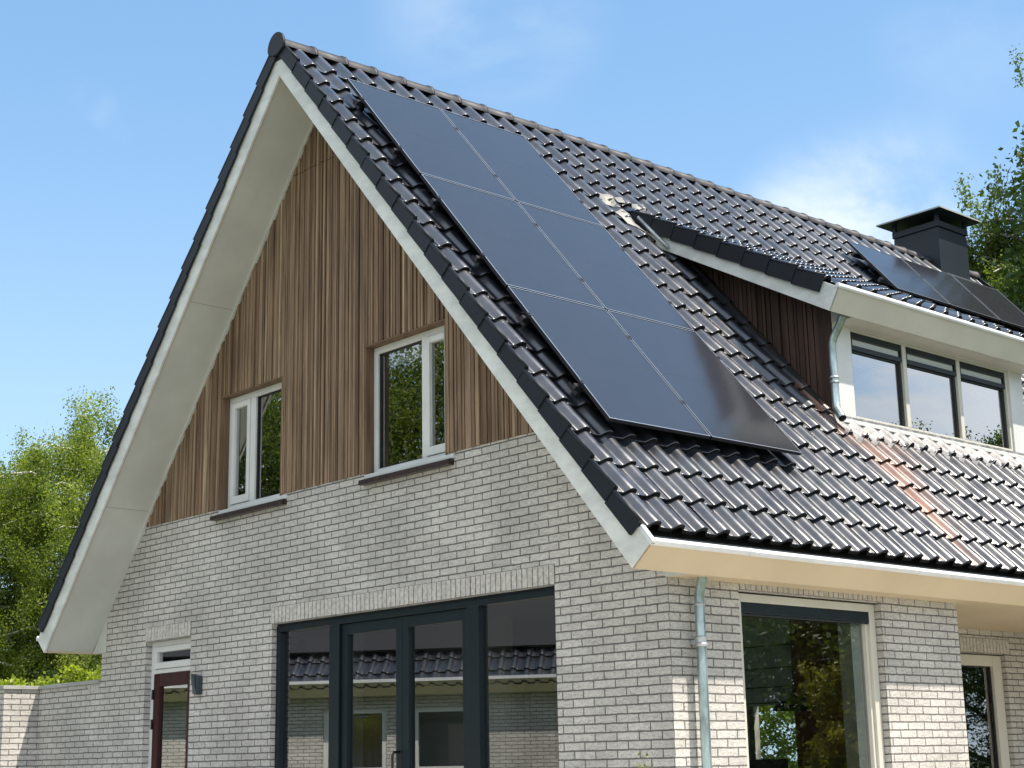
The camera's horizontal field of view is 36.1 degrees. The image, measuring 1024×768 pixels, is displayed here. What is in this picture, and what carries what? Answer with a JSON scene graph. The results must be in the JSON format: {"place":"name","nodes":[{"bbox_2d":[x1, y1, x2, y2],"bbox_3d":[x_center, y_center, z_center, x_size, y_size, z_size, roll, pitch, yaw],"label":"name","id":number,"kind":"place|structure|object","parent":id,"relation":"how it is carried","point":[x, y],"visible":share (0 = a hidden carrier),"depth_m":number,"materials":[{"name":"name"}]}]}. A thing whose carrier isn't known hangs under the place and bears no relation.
{"place":"outdoors","nodes":[
{"label":"outdoors","id":0,"kind":"place"},
{"bbox_2d":[0,0,1023,760],"label":"sky","id":1,"kind":"structure","parent":0,"point":[120,120],"materials":[{"name":"blue"}]},
{"bbox_2d":[750,759,787,767],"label":"dining chair","id":2,"kind":"object","parent":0,"point":[768,763],"visible":1,"depth_m":13.69,"materials":[{"name":"grey fabric"}]},
{"bbox_2d":[804,758,845,767],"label":"dining chair","id":3,"kind":"object","parent":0,"point":[824,762],"visible":1,"depth_m":13.45,"materials":[{"name":"grey fabric"}]},
{"label":"ground","id":4,"kind":"structure","parent":0,"visible":0},
{"bbox_2d":[0,480,59,679],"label":"birch tree","id":5,"kind":"object","parent":4,"relation":"on","point":[9,595],"visible":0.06,"depth_m":31.93,"materials":[{"name":"green plant"}]},
{"bbox_2d":[0,425,98,685],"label":"birch tree","id":6,"kind":"object","parent":4,"relation":"on","point":[24,566],"visible":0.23,"depth_m":31.16,"materials":[{"name":"green plant"}]},
{"bbox_2d":[0,563,99,680],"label":"leafy tree","id":7,"kind":"object","parent":4,"relation":"on","point":[3,603],"depth_m":31.88,"materials":[{"name":"green plant"}]},
{"bbox_2d":[0,664,100,685],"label":"hedge","id":8,"kind":"object","parent":4,"relation":"on","point":[75,674],"visible":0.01,"depth_m":20.86,"materials":[{"name":"green plant"}]},
{"bbox_2d":[0,680,100,767],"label":"garden wall","id":9,"kind":"structure","parent":4,"relation":"on","point":[52,726],"depth_m":17.69,"materials":[{"name":"brick"}]},
{"bbox_2d":[0,385,122,684],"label":"birch tree","id":10,"kind":"object","parent":4,"relation":"on","point":[82,462],"visible":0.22,"depth_m":31.00,"materials":[{"name":"green plant"}]},
{"bbox_2d":[31,657,101,685],"bbox_3d":[-7.408,6.760,28.906,5.122,3.816,4.734,11,-18,-40],"label":"leafy tree","id":11,"kind":"object","parent":4,"relation":"on","point":[49,674],"depth_m":29.12,"materials":[{"name":"green plant"}]},
{"bbox_2d":[36,32,1023,767],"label":"house","id":12,"kind":"structure","parent":4,"relation":"on","point":[516,554],"depth_m":14.49,"materials":[{"name":"brick"}]},
{"bbox_2d":[150,671,189,767],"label":"door","id":13,"kind":"structure","parent":12,"relation":"in","point":[169,726],"depth_m":15.96,"materials":[{"name":"brown wood"}]},
{"bbox_2d":[191,674,201,694],"bbox_3d":[-3.110,2.951,15.462,0.075,0.206,0.144,11,-18,-40],"label":"wall lamp","id":14,"kind":"object","parent":12,"relation":"attached to","point":[196,681],"visible":1,"depth_m":15.42,"materials":[{"name":"black"}]},
{"bbox_2d":[219,382,286,513],"bbox_3d":[-2.470,0.621,15.395,0.172,1.188,1.194,11,-18,-40],"label":"window","id":15,"kind":"structure","parent":12,"relation":"in","point":[244,477],"depth_m":15.60,"materials":[{"name":"white paint"}]},
{"bbox_2d":[353,99,366,110],"bbox_3d":[-0.584,-2.392,15.065,2.295,0.123,0.137,11,-18,-40],"label":"mounting rail","id":16,"kind":"object","parent":12,"relation":"attached to","point":[358,104],"visible":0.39,"depth_m":14.32,"materials":[{"name":"grey metal"}]},
{"bbox_2d":[346,78,514,200],"bbox_3d":[-0.751,-2.237,14.370,1.134,1.652,0.042,11,-59,-40],"label":"solar panel","id":17,"kind":"object","parent":16,"relation":"attached to","point":[428,140],"visible":1,"depth_m":14.32,"materials":[{"name":"black"}]},
{"bbox_2d":[440,109,601,225],"bbox_3d":[0.086,-2.078,15.095,1.110,1.652,0.042,11,-59,-40],"label":"solar panel","id":18,"kind":"object","parent":16,"relation":"attached to","point":[518,165],"visible":1,"depth_m":15.05,"materials":[{"name":"black"}]},
{"bbox_2d":[341,617,402,767],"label":"door","id":19,"kind":"structure","parent":12,"relation":"in","point":[348,630],"depth_m":13.68,"materials":[{"name":"black metal"}]},
{"bbox_2d":[390,368,391,464],"bbox_3d":[-1.169,0.306,14.265,0.036,1.120,0.260,11,-18,-40],"label":"curtain","id":20,"kind":"object","parent":12,"relation":"hanging from","point":[390,416],"visible":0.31,"depth_m":14.18,"materials":[{"name":"grey fabric"}]},
{"bbox_2d":[389,148,403,159],"bbox_3d":[-0.204,-1.868,14.511,2.295,0.123,0.137,11,-18,-40],"label":"mounting rail","id":21,"kind":"object","parent":12,"relation":"attached to","point":[396,153],"visible":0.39,"depth_m":13.76,"materials":[{"name":"grey metal"}]},
{"bbox_2d":[364,325,454,478],"bbox_3d":[-0.827,0.154,13.631,0.211,1.204,1.234,11,-18,-40],"label":"window","id":22,"kind":"structure","parent":12,"relation":"in","point":[431,453],"depth_m":13.60,"materials":[{"name":"white paint"}]},
{"bbox_2d":[275,586,558,767],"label":"door front","id":23,"kind":"structure","parent":12,"relation":"in","point":[476,606],"depth_m":13.12,"materials":[{"name":"black metal"}]},
{"bbox_2d":[427,198,442,209],"bbox_3d":[0.161,-1.363,13.978,2.295,0.123,0.137,11,-18,-40],"label":"mounting rail","id":24,"kind":"object","parent":12,"relation":"attached to","point":[434,203],"visible":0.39,"depth_m":13.23,"materials":[{"name":"grey metal"}]},
{"bbox_2d":[402,608,468,767],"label":"door","id":25,"kind":"structure","parent":12,"relation":"in","point":[458,615],"depth_m":13.07,"materials":[{"name":"black metal"}]},
{"bbox_2d":[471,254,486,267],"bbox_3d":[0.540,-0.839,13.425,2.295,0.123,0.137,11,-18,-40],"label":"mounting rail","id":26,"kind":"object","parent":12,"relation":"attached to","point":[478,261],"visible":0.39,"depth_m":12.68,"materials":[{"name":"grey metal"}]},
{"bbox_2d":[420,174,604,308],"bbox_3d":[-0.006,-1.209,13.284,1.134,1.652,0.042,11,-59,-40],"label":"solar panel","id":27,"kind":"object","parent":26,"relation":"attached to","point":[513,246],"visible":1,"depth_m":13.23,"materials":[{"name":"black"}]},
{"bbox_2d":[517,202,693,330],"bbox_3d":[0.830,-1.049,14.008,1.110,1.652,0.042,11,-59,-40],"label":"solar panel","id":28,"kind":"object","parent":26,"relation":"attached to","point":[602,264],"visible":1,"depth_m":13.96,"materials":[{"name":"black"}]},
{"bbox_2d":[516,314,532,327],"bbox_3d":[0.906,-0.335,12.892,2.295,0.123,0.137,11,-18,-40],"label":"mounting rail","id":29,"kind":"object","parent":12,"relation":"attached to","point":[524,321],"visible":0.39,"depth_m":12.14,"materials":[{"name":"grey metal"}]},
{"bbox_2d":[567,381,585,395],"bbox_3d":[1.285,0.189,12.338,2.295,0.123,0.137,11,-18,-40],"label":"mounting rail","id":30,"kind":"object","parent":12,"relation":"attached to","point":[576,389],"visible":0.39,"depth_m":11.59,"materials":[{"name":"grey metal"}]},
{"bbox_2d":[506,286,710,438],"bbox_3d":[0.739,-0.180,12.197,1.134,1.652,0.042,11,-59,-40],"label":"solar panel","id":31,"kind":"object","parent":30,"relation":"attached to","point":[611,368],"visible":1,"depth_m":12.13,"materials":[{"name":"black"}]},
{"bbox_2d":[607,310,801,455],"bbox_3d":[1.575,-0.020,12.921,1.110,1.652,0.042,11,-59,-40],"label":"solar panel","id":32,"kind":"object","parent":30,"relation":"attached to","point":[722,404],"visible":1,"depth_m":12.86,"materials":[{"name":"black"}]},
{"bbox_2d":[742,617,792,706],"bbox_3d":[2.341,2.538,14.421,0.038,0.804,0.714,11,-18,-40],"label":"roman blind","id":33,"kind":"object","parent":12,"relation":"hanging from","point":[767,662],"visible":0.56,"depth_m":14.41,"materials":[{"name":"fabric"}]},
{"bbox_2d":[773,619,816,710],"bbox_3d":[2.406,2.342,13.531,0.370,0.915,0.370,11,-18,-40],"label":"pendant lamp","id":34,"kind":"object","parent":12,"relation":"hanging from","point":[793,702],"visible":0.99,"depth_m":13.35,"materials":[{"name":"black metal"}]},
{"bbox_2d":[738,593,885,767],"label":"window","id":35,"kind":"structure","parent":12,"relation":"in","point":[864,742],"depth_m":12.42,"materials":[{"name":"beige paint"}]},
{"bbox_2d":[851,251,864,260],"bbox_3d":[5.490,-1.345,20.421,3.510,0.066,0.068,11,-18,-40],"label":"mounting rail","id":36,"kind":"object","parent":12,"relation":"attached to","point":[855,254],"visible":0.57,"depth_m":19.31,"materials":[{"name":"grey metal"}]},
{"bbox_2d":[846,241,950,305],"bbox_3d":[4.801,-1.372,19.485,1.139,1.020,0.042,11,-59,-40],"label":"solar panel","id":37,"kind":"object","parent":36,"relation":"attached to","point":[898,273],"visible":1,"depth_m":19.42,"materials":[{"name":"black"}]},
{"bbox_2d":[902,259,999,321],"bbox_3d":[5.651,-1.210,20.220,1.139,1.020,0.042,11,-59,-40],"label":"solar panel","id":38,"kind":"object","parent":36,"relation":"attached to","point":[952,291],"visible":1,"depth_m":20.18,"materials":[{"name":"black"}]},
{"bbox_2d":[877,277,892,286],"bbox_3d":[5.735,-1.006,20.063,3.510,0.066,0.068,11,-18,-40],"label":"mounting rail","id":39,"kind":"object","parent":12,"relation":"attached to","point":[881,280],"visible":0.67,"depth_m":18.95,"materials":[{"name":"grey metal"}]},
{"bbox_2d":[952,275,1023,328],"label":"solar panel","id":40,"kind":"object","parent":39,"relation":"attached to","point":[1001,307],"visible":1,"depth_m":20.91,"materials":[{"name":"black"}]},
{"bbox_2d":[960,654,1010,767],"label":"window","id":41,"kind":"structure","parent":12,"relation":"in","point":[992,664],"depth_m":16.21,"materials":[{"name":"beige paint"}]},
{"bbox_2d":[758,705,797,767],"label":"garden bush","id":42,"kind":"object","parent":4,"relation":"on","point":[773,721],"visible":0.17,"depth_m":25.50,"materials":[{"name":"green plant"}]},
{"bbox_2d":[952,156,1023,307],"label":"birch tree","id":43,"kind":"object","parent":4,"relation":"on","point":[998,238],"visible":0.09,"depth_m":35.43,"materials":[{"name":"green plant"}]},
{"bbox_2d":[977,120,1023,312],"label":"leafy tree","id":44,"kind":"object","parent":4,"relation":"on","point":[1014,192],"visible":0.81,"depth_m":25.97,"materials":[{"name":"green plant"}]},
{"bbox_2d":[978,44,1023,297],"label":"birch tree","id":45,"kind":"object","parent":4,"relation":"on","point":[1015,241],"visible":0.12,"depth_m":35.40,"materials":[{"name":"green plant"}]},
{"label":"terrace","id":46,"kind":"structure","parent":4,"relation":"on","visible":0},
{"bbox_2d":[638,752,653,767],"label":"garden shrub","id":47,"kind":"object","parent":46,"relation":"on","point":[644,765],"visible":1,"depth_m":9.23,"materials":[{"name":"green plant"}]}
]}

